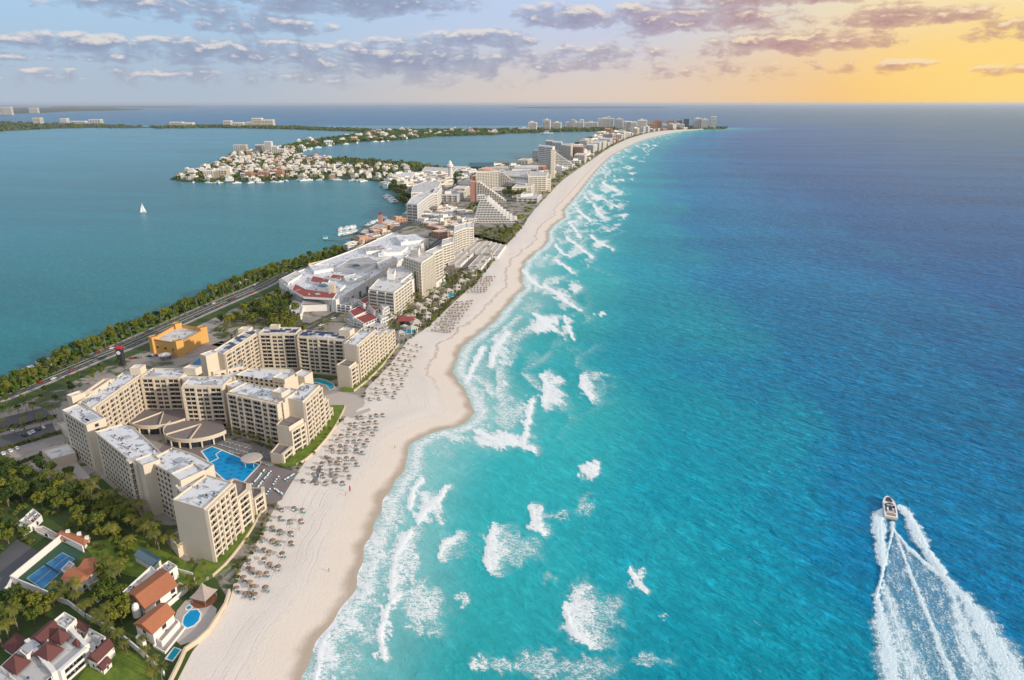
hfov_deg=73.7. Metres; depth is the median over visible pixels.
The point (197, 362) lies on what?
court slab
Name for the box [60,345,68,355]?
broadleaf tree
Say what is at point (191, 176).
house
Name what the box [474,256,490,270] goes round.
bungalow row
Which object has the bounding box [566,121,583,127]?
hotel
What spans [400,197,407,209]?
broadleaf tree
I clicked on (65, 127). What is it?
mangrove shore
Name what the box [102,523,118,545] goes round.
palm tree
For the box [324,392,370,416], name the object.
beach plaza
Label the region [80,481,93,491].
broadleaf tree
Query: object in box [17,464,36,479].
broadleaf tree
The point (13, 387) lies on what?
lagoon undergrowth
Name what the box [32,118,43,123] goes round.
hotel
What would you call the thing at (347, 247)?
town house
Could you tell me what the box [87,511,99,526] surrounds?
broadleaf tree
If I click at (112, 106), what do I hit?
coast
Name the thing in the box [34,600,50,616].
broadleaf tree
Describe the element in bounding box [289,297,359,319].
hall building
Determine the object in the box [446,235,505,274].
hotel grounds
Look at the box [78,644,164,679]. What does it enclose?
lawn
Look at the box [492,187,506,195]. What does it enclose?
strip hotel
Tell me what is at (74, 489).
broadleaf tree
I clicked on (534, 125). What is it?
hotel
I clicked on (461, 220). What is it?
town house
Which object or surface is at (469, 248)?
bungalow row
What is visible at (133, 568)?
lawn
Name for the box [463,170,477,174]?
town house
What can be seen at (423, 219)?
town house
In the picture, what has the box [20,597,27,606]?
shrub
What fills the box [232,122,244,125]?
hotel
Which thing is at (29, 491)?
shrub
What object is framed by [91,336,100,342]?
broadleaf tree
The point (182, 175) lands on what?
house
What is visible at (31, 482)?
broadleaf tree
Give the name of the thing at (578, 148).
hotel block
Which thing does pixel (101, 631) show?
palm tree
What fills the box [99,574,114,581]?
broadleaf tree
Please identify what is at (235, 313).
broadleaf tree
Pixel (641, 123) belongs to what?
hotel
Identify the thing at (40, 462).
broadleaf tree
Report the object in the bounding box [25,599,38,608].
broadleaf tree
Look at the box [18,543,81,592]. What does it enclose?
tennis court
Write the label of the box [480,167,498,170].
strip hotel
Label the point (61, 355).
broadleaf tree
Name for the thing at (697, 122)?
hotel
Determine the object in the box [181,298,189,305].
broadleaf tree
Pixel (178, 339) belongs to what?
shop building
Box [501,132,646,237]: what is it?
beach planting
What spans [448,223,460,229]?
town house
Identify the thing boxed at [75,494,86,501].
broadleaf tree
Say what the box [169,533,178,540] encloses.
palm tree
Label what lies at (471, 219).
town house
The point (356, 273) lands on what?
shopping mall
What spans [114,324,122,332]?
broadleaf tree
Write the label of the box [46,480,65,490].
broadleaf tree
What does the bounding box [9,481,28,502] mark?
broadleaf tree
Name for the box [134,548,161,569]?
shed
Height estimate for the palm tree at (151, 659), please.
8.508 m
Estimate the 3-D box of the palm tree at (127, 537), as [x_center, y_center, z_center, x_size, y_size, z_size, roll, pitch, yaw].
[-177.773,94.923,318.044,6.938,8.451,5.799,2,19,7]
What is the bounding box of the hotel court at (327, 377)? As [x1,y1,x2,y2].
[295,372,337,383]
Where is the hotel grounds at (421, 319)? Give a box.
[389,269,483,327]
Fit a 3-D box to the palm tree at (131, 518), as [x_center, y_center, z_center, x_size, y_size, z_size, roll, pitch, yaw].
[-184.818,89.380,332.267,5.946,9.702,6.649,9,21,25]
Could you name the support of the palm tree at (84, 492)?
on the garden
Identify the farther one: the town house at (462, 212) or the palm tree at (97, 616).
the town house at (462, 212)
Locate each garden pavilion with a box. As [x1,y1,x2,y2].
[405,325,418,333]
[409,320,421,326]
[411,302,422,306]
[416,306,427,312]
[444,288,453,294]
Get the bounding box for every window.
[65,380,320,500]
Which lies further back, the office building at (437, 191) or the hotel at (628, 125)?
the hotel at (628, 125)
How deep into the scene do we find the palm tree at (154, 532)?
315.27 m
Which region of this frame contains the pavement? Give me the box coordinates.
[1,267,304,401]
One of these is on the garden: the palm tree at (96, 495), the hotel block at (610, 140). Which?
the palm tree at (96, 495)
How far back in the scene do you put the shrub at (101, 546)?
318.77 m
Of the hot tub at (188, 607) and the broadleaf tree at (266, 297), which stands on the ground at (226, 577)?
the broadleaf tree at (266, 297)
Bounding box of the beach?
[178,129,703,679]
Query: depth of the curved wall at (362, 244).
862.43 m
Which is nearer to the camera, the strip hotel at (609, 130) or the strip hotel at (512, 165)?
the strip hotel at (512, 165)
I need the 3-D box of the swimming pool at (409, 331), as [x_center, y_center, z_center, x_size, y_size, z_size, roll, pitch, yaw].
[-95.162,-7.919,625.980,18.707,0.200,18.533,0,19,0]
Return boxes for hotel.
[0,107,4,114]
[4,107,13,114]
[29,108,39,112]
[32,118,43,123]
[60,118,69,122]
[70,121,87,123]
[89,119,103,123]
[169,122,183,124]
[183,122,194,125]
[223,120,232,124]
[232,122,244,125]
[251,118,263,125]
[261,119,274,124]
[344,296,393,328]
[441,189,465,201]
[453,186,469,195]
[459,179,471,190]
[469,162,514,201]
[474,194,516,222]
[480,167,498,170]
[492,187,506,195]
[509,163,519,168]
[517,192,541,202]
[518,158,532,163]
[531,122,536,129]
[532,149,537,157]
[533,163,547,167]
[538,144,576,179]
[538,165,546,170]
[543,119,550,128]
[553,121,561,128]
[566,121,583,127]
[571,119,574,127]
[571,158,580,163]
[579,140,588,144]
[585,121,597,127]
[592,142,601,150]
[598,117,613,126]
[603,134,611,137]
[604,128,612,132]
[615,118,622,127]
[615,133,622,139]
[625,121,630,131]
[630,121,636,132]
[633,127,638,133]
[637,119,646,131]
[640,127,645,132]
[647,122,654,128]
[654,119,661,127]
[667,123,676,129]
[676,123,684,127]
[683,119,688,126]
[693,117,701,128]
[701,118,708,128]
[710,116,716,128]
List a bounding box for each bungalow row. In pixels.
[448,251,467,265]
[454,250,461,256]
[455,253,473,267]
[464,239,481,252]
[468,255,484,269]
[470,240,485,253]
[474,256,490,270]
[475,241,491,254]
[481,242,496,255]
[486,243,500,257]
[492,245,505,258]
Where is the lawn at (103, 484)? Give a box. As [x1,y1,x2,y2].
[82,475,142,528]
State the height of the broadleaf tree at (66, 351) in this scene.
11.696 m
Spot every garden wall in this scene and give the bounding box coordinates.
[4,579,11,589]
[10,534,84,595]
[54,597,164,675]
[168,589,230,679]
[178,568,196,583]
[212,508,262,576]
[296,405,345,465]
[354,343,398,391]
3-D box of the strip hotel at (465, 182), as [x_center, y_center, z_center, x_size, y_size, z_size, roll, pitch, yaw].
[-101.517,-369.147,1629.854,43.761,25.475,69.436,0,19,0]
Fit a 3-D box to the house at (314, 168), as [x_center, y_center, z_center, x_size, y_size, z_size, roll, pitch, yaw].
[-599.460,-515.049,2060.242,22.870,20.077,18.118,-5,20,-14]
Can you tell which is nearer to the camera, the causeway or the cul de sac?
the cul de sac
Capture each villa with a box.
[0,612,115,679]
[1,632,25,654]
[17,509,56,539]
[55,529,90,548]
[60,557,98,593]
[123,561,187,618]
[133,603,185,653]
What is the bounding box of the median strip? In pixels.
[0,271,286,396]
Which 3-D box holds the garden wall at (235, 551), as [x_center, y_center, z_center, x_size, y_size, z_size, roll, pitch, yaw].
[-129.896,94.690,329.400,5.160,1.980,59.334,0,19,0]
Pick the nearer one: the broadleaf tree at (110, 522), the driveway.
the broadleaf tree at (110, 522)
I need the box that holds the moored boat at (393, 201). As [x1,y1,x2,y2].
[389,199,398,203]
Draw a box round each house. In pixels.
[180,173,186,178]
[187,174,197,179]
[224,177,233,180]
[249,175,255,180]
[298,173,307,178]
[309,166,316,171]
[318,166,325,171]
[324,140,334,144]
[343,243,357,251]
[346,241,359,245]
[350,235,375,244]
[351,173,358,177]
[366,233,381,238]
[369,229,381,233]
[380,228,390,234]
[389,216,407,222]
[398,180,412,183]
[405,183,411,191]
[415,217,428,222]
[421,220,438,225]
[424,170,438,172]
[424,212,442,218]
[426,224,441,229]
[429,205,448,211]
[431,229,449,238]
[433,226,447,229]
[435,214,453,220]
[436,218,447,222]
[438,221,450,224]
[441,179,453,183]
[441,181,452,186]
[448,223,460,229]
[454,209,472,214]
[457,210,469,215]
[457,218,467,222]
[458,216,476,222]
[460,174,471,178]
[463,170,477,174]
[494,161,508,165]
[555,166,567,170]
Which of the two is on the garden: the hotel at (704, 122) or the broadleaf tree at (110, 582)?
the broadleaf tree at (110, 582)
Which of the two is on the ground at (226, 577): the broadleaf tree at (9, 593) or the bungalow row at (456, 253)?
the bungalow row at (456, 253)
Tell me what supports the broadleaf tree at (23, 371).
on the ground at (226, 577)
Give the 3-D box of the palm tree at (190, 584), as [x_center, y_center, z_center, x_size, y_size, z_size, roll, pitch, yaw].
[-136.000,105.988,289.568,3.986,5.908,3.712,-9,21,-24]
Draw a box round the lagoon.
[0,126,596,379]
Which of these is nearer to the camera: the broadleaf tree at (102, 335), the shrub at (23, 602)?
the shrub at (23, 602)
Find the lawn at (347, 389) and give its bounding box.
[341,343,397,391]
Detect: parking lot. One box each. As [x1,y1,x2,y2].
[0,404,63,462]
[0,408,49,432]
[0,423,55,451]
[420,205,474,236]
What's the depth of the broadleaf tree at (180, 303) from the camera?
682.17 m
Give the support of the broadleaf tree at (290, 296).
on the ground at (226, 577)
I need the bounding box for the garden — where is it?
[0,454,225,679]
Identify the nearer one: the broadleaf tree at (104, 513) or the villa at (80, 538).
the villa at (80, 538)
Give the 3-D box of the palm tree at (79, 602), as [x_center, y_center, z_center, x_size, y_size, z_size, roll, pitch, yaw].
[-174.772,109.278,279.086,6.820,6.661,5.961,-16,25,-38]
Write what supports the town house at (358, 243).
on the ground at (226, 577)
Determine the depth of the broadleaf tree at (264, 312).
648.71 m
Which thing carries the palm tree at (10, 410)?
on the ground at (226, 577)
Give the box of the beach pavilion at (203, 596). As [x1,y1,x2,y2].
[190,583,217,607]
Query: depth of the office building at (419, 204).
1229.83 m
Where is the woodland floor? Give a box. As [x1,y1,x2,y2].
[208,299,304,332]
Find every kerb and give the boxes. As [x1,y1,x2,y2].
[0,267,302,401]
[45,269,288,376]
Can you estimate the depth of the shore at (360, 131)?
5255.86 m
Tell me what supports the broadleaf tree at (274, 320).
on the ground at (226, 577)
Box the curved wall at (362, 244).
[308,238,364,266]
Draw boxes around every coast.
[13,108,147,113]
[52,106,188,107]
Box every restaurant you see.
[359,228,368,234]
[368,223,387,229]
[383,219,397,228]
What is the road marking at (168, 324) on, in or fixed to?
on the road at (140, 335)
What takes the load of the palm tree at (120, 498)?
on the garden
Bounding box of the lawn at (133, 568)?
[86,534,236,585]
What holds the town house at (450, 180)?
on the ground at (226, 577)
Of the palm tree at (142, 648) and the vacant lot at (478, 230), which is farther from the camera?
the vacant lot at (478, 230)
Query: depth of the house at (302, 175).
1898.81 m
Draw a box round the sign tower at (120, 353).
[114,346,125,365]
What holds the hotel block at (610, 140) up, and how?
on the ground at (226, 577)
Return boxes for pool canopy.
[240,452,261,467]
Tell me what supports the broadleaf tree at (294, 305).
on the ground at (226, 577)
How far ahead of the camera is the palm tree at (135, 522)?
326.45 m
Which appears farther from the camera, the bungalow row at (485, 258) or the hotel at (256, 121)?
the hotel at (256, 121)
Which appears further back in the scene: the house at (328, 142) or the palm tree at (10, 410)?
the house at (328, 142)
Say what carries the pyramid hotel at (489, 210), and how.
on the ground at (226, 577)
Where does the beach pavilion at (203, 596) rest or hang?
on the garden
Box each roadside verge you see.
[0,267,278,386]
[0,267,306,408]
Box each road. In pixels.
[0,267,301,400]
[32,271,284,378]
[212,202,474,345]
[299,183,458,267]
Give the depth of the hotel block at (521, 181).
1598.11 m
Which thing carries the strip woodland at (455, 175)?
on the ground at (226, 577)
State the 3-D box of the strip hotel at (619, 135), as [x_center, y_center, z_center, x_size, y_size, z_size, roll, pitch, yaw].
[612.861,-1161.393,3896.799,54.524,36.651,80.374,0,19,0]
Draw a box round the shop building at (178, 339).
[148,322,208,360]
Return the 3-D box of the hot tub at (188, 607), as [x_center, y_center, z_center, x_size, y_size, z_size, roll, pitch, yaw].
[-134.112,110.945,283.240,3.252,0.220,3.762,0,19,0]
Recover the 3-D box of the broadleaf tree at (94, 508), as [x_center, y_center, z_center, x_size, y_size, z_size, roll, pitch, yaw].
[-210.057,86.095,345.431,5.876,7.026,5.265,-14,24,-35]
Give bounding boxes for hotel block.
[368,276,413,318]
[386,265,415,298]
[403,246,447,298]
[437,222,473,268]
[492,166,507,171]
[503,170,527,179]
[507,179,527,190]
[512,165,537,173]
[512,184,534,196]
[528,171,548,192]
[545,140,552,145]
[546,174,550,191]
[552,141,562,151]
[562,143,572,159]
[573,145,583,157]
[574,153,586,162]
[586,143,596,152]
[594,140,606,148]
[599,137,612,144]
[616,131,626,136]
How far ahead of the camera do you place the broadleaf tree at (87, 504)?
347.97 m
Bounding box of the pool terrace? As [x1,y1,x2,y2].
[175,599,216,644]
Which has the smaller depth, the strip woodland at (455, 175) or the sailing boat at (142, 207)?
the sailing boat at (142, 207)
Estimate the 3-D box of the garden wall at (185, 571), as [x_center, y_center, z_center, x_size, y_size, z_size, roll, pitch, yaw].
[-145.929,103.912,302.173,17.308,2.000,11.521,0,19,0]
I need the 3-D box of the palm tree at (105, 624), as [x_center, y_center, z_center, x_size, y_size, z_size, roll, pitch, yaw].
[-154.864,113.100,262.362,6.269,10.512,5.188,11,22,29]
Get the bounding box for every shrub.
[16,503,26,509]
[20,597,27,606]
[27,488,32,494]
[97,544,104,550]
[99,531,109,537]
[119,554,128,562]
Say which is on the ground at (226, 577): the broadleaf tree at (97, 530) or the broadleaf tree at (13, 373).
the broadleaf tree at (13, 373)
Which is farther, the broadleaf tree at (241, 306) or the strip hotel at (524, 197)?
the strip hotel at (524, 197)
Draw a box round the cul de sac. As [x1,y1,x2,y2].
[0,539,37,589]
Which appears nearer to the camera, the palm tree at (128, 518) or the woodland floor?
the palm tree at (128, 518)
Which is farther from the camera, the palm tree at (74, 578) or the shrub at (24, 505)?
the shrub at (24, 505)
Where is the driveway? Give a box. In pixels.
[30,459,99,487]
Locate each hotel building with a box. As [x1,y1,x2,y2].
[41,364,333,561]
[197,324,395,388]
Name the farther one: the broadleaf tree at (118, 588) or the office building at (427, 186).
the office building at (427, 186)
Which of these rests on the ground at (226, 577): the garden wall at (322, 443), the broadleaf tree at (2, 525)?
the garden wall at (322, 443)
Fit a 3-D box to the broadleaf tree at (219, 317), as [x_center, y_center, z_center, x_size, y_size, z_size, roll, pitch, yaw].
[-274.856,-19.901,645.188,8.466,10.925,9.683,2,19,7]
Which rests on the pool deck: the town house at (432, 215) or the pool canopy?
the pool canopy
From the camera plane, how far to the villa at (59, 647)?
252.44 m
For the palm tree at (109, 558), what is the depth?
296.42 m
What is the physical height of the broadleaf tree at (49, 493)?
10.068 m
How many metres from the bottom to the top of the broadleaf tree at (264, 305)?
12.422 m
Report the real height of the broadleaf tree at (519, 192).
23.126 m
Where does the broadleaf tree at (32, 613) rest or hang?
on the garden
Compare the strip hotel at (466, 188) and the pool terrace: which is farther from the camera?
the strip hotel at (466, 188)
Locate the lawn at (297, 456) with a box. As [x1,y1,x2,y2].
[281,405,343,465]
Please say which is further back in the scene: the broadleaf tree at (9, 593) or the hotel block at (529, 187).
the hotel block at (529, 187)
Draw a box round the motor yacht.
[882,496,897,520]
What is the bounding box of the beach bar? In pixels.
[396,316,415,324]
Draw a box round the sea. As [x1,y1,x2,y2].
[0,104,1023,679]
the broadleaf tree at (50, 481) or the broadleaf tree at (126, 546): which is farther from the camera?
the broadleaf tree at (50, 481)
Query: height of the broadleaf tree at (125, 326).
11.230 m
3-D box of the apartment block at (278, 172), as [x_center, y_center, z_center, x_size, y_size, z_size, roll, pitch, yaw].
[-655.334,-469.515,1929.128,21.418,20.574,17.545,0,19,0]
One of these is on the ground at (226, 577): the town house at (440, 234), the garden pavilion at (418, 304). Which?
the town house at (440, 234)
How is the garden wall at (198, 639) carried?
on the garden
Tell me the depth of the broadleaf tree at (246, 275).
788.47 m
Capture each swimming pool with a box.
[165,647,181,661]
[181,608,201,628]
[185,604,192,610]
[200,446,259,481]
[313,378,335,389]
[400,329,417,334]
[447,292,455,297]
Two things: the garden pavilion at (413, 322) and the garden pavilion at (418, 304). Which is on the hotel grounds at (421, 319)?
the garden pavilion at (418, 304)
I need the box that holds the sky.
[0,0,1023,103]
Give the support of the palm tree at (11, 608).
on the garden
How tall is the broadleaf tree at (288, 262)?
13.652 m
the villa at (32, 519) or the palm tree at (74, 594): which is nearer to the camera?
the palm tree at (74, 594)
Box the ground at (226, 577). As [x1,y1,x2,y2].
[0,129,677,651]
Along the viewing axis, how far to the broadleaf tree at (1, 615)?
273.02 m
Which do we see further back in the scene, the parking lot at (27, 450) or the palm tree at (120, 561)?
the parking lot at (27, 450)
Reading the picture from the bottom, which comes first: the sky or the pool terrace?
the pool terrace
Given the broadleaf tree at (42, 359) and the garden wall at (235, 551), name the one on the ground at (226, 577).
the broadleaf tree at (42, 359)
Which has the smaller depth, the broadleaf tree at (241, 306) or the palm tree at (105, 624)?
the palm tree at (105, 624)
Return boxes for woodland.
[0,120,727,132]
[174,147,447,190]
[281,128,509,149]
[451,136,593,182]
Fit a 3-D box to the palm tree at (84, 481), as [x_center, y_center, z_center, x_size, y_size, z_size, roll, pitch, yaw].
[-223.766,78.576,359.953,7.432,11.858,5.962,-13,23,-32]
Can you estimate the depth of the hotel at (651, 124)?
5063.24 m
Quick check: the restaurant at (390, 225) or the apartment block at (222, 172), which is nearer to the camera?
the restaurant at (390, 225)
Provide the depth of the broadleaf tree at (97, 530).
326.08 m
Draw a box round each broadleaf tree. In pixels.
[0,375,9,381]
[0,380,10,388]
[0,468,6,478]
[0,476,5,487]
[0,486,12,501]
[0,490,13,505]
[0,522,5,528]
[0,527,14,543]
[0,588,12,602]
[0,601,5,610]
[0,608,9,618]
[1,460,15,477]
[2,395,9,402]
[2,457,15,463]
[2,588,19,598]
[6,466,20,477]
[6,479,26,495]
[6,516,19,534]
[7,596,22,604]
[8,370,20,377]
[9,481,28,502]
[10,376,16,382]
[12,368,26,374]
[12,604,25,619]
[17,374,31,381]
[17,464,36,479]
[17,523,30,537]
[18,589,30,597]
[22,606,40,623]
[25,589,42,601]
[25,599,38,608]
[26,367,36,377]
[26,478,39,488]
[30,490,46,507]
[32,455,44,468]
[32,470,48,482]
[32,481,47,489]
[33,365,42,373]
[33,487,45,502]
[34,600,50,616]
[35,458,46,472]
[37,356,47,362]
[40,385,47,393]
[42,360,51,368]
[43,460,56,476]
[43,488,58,500]
[44,591,60,606]
[45,477,59,486]
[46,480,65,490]
[47,356,59,366]
[50,348,60,354]
[50,496,64,512]
[53,472,65,479]
[53,489,70,505]
[55,352,64,361]
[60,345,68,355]
[60,348,70,357]
[61,482,80,500]
[62,466,74,477]
[63,498,74,506]
[67,341,77,348]
[67,383,75,391]
[68,504,85,514]
[69,512,82,522]
[70,348,78,353]
[70,478,81,492]
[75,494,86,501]
[76,342,87,350]
[77,514,88,528]
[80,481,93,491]
[80,501,91,511]
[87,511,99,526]
[89,581,105,598]
[90,504,100,511]
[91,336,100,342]
[91,585,109,602]
[92,526,105,537]
[94,557,108,572]
[96,508,112,523]
[96,567,114,578]
[99,333,104,338]
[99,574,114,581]
[101,577,117,589]
[104,503,121,515]
[104,520,115,526]
[105,325,113,331]
[105,583,127,600]
[105,599,121,611]
[107,331,115,336]
[108,603,130,623]
[109,525,121,534]
[109,534,121,546]
[112,591,129,614]
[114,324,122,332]
[117,509,131,526]
[119,540,133,553]
[121,323,129,329]
[122,505,135,514]
[128,321,137,327]
[144,314,151,320]
[158,308,167,316]
[177,301,184,308]
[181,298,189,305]
[188,297,197,302]
[207,285,216,293]
[214,284,221,291]
[216,313,224,320]
[219,281,228,290]
[223,314,234,324]
[231,276,239,284]
[231,311,240,319]
[236,314,247,322]
[239,303,246,309]
[242,307,250,312]
[243,272,251,279]
[247,314,255,321]
[250,268,259,274]
[250,312,259,321]
[251,306,258,312]
[253,300,261,311]
[256,297,264,302]
[258,303,268,308]
[260,308,268,321]
[262,267,268,274]
[263,295,271,301]
[267,312,277,319]
[269,308,278,313]
[269,316,277,323]
[270,299,278,307]
[274,287,282,294]
[274,295,281,300]
[275,320,283,326]
[279,300,287,307]
[280,306,290,312]
[281,310,288,316]
[283,293,292,298]
[285,259,291,265]
[286,318,294,323]
[289,314,299,321]
[290,302,299,308]
[395,195,402,202]
[399,183,407,189]
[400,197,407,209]
[507,189,513,198]
[516,189,523,194]
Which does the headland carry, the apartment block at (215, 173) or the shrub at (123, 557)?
the apartment block at (215, 173)
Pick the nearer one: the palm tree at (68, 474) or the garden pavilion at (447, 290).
the palm tree at (68, 474)
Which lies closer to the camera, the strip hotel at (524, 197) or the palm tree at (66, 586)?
the palm tree at (66, 586)
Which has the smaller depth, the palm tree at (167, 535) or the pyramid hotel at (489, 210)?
the palm tree at (167, 535)
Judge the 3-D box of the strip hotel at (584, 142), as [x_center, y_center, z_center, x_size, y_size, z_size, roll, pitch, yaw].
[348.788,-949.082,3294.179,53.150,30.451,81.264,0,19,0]
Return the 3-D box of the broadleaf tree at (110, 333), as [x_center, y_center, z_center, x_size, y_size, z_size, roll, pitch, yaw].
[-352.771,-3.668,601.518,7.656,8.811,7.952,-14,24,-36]
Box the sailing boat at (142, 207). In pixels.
[140,204,146,212]
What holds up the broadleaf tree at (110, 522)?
on the garden
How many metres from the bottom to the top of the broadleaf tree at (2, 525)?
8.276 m
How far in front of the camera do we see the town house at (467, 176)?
1869.45 m
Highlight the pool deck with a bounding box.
[159,439,321,502]
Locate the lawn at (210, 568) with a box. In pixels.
[193,511,259,576]
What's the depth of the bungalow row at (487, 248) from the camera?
968.09 m
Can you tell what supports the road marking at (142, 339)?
on the road at (59, 375)
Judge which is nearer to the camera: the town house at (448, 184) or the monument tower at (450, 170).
the town house at (448, 184)
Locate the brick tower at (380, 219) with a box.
[378,212,382,223]
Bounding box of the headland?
[170,149,435,193]
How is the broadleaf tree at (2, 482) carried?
on the garden
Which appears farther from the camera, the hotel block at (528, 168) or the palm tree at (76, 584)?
the hotel block at (528, 168)
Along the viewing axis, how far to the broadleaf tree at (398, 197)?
1383.59 m
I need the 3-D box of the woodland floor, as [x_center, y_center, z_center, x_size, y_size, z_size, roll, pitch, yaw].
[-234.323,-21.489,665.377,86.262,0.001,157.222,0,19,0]
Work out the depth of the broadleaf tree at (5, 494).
352.10 m
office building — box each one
[393,172,414,178]
[406,192,434,221]
[411,181,440,197]
[421,166,455,174]
[433,187,441,204]
[454,166,470,171]
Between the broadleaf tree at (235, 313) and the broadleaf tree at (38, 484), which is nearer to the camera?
the broadleaf tree at (38, 484)
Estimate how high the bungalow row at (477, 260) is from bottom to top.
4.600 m
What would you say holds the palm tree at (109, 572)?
on the garden
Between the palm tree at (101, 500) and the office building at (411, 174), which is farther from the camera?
the office building at (411, 174)
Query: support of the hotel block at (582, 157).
on the ground at (226, 577)
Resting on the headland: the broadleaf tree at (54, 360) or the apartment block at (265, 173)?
the apartment block at (265, 173)
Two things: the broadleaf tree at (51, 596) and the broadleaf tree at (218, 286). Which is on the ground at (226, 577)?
the broadleaf tree at (218, 286)
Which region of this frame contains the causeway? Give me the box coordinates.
[301,133,505,148]
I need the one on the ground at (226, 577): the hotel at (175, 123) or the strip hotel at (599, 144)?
the strip hotel at (599, 144)
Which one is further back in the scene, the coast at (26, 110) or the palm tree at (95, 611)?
the coast at (26, 110)
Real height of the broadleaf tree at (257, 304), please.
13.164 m
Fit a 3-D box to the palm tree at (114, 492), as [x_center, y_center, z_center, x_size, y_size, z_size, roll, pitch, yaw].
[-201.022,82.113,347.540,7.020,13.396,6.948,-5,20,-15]
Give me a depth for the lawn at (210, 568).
310.65 m
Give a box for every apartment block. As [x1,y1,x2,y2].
[203,170,213,177]
[213,170,218,178]
[217,169,229,178]
[233,144,240,151]
[239,144,247,150]
[245,171,253,176]
[255,144,264,151]
[258,171,269,177]
[264,141,272,150]
[272,146,278,152]
[275,170,284,175]
[277,148,285,153]
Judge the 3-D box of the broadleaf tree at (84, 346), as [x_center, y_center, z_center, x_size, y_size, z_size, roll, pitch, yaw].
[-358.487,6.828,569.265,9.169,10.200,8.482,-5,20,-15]
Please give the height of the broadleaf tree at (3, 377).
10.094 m
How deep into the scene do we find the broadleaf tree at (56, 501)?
347.16 m
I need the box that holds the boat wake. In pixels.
[870,504,1023,679]
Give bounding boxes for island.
[517,107,669,107]
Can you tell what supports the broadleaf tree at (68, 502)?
on the garden
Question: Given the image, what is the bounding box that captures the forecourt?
[131,333,222,361]
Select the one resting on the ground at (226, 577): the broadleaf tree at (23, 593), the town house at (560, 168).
the town house at (560, 168)
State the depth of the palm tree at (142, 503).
336.17 m
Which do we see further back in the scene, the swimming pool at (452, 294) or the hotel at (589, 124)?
the hotel at (589, 124)
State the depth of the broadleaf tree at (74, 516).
334.88 m
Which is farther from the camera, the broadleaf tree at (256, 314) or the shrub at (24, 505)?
the broadleaf tree at (256, 314)
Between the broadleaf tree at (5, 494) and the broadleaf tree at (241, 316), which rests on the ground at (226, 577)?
the broadleaf tree at (241, 316)
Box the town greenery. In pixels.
[389,189,478,235]
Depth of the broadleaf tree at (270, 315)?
647.45 m
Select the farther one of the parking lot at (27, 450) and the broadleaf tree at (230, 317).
the broadleaf tree at (230, 317)
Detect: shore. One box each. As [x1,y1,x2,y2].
[0,122,150,130]
[151,126,725,132]
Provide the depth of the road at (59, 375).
592.17 m
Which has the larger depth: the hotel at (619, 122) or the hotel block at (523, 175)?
the hotel at (619, 122)
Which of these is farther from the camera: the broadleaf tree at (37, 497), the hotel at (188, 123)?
the hotel at (188, 123)
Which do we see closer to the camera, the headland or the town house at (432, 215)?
the town house at (432, 215)
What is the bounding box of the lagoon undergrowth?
[0,233,370,396]
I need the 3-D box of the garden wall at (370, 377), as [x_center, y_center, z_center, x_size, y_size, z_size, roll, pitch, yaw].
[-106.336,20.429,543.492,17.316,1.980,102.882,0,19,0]
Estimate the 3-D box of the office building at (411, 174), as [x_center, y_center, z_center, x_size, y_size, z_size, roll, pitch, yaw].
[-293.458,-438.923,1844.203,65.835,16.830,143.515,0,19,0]
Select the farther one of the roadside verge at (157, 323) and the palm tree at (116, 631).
the roadside verge at (157, 323)
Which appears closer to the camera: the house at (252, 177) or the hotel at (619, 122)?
the house at (252, 177)
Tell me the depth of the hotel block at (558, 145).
2549.92 m
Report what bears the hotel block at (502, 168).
on the ground at (226, 577)
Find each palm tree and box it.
[0,615,16,638]
[0,621,6,645]
[1,602,22,630]
[7,409,14,423]
[40,467,52,476]
[47,580,61,592]
[48,469,61,476]
[56,588,69,597]
[59,581,73,601]
[63,472,74,482]
[65,574,81,590]
[66,589,85,603]
[70,580,83,601]
[75,602,90,620]
[76,597,88,612]
[79,478,90,498]
[80,489,94,500]
[84,484,99,504]
[84,597,97,608]
[86,475,101,489]
[88,607,102,626]
[89,492,102,510]
[90,612,105,632]
[96,498,107,503]
[98,613,112,631]
[99,554,113,566]
[99,600,113,624]
[100,620,114,642]
[100,625,112,637]
[102,490,113,499]
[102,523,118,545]
[104,566,119,577]
[107,488,122,505]
[110,509,119,523]
[110,629,123,649]
[112,558,126,573]
[112,631,124,640]
[114,493,128,503]
[115,564,125,579]
[118,638,129,653]
[121,498,134,509]
[122,514,135,532]
[122,534,136,550]
[125,513,138,528]
[126,506,139,520]
[130,517,141,534]
[131,499,142,518]
[134,524,147,540]
[135,634,147,659]
[136,500,147,520]
[136,643,150,665]
[139,512,154,537]
[140,519,154,543]
[144,654,159,672]
[144,663,158,679]
[145,529,161,549]
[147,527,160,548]
[148,519,162,543]
[154,661,167,679]
[158,533,169,548]
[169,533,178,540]
[178,584,185,590]
[182,576,190,581]
[186,582,195,594]
[187,558,195,567]
[200,560,208,573]
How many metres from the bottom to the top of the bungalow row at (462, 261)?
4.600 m
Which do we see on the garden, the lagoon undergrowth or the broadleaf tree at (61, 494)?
the broadleaf tree at (61, 494)
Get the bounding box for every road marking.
[13,269,296,395]
[54,279,269,372]
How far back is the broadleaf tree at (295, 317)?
643.56 m
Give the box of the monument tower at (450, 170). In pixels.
[447,161,452,177]
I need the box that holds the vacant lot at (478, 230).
[474,227,516,244]
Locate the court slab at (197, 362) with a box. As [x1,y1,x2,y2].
[193,358,200,364]

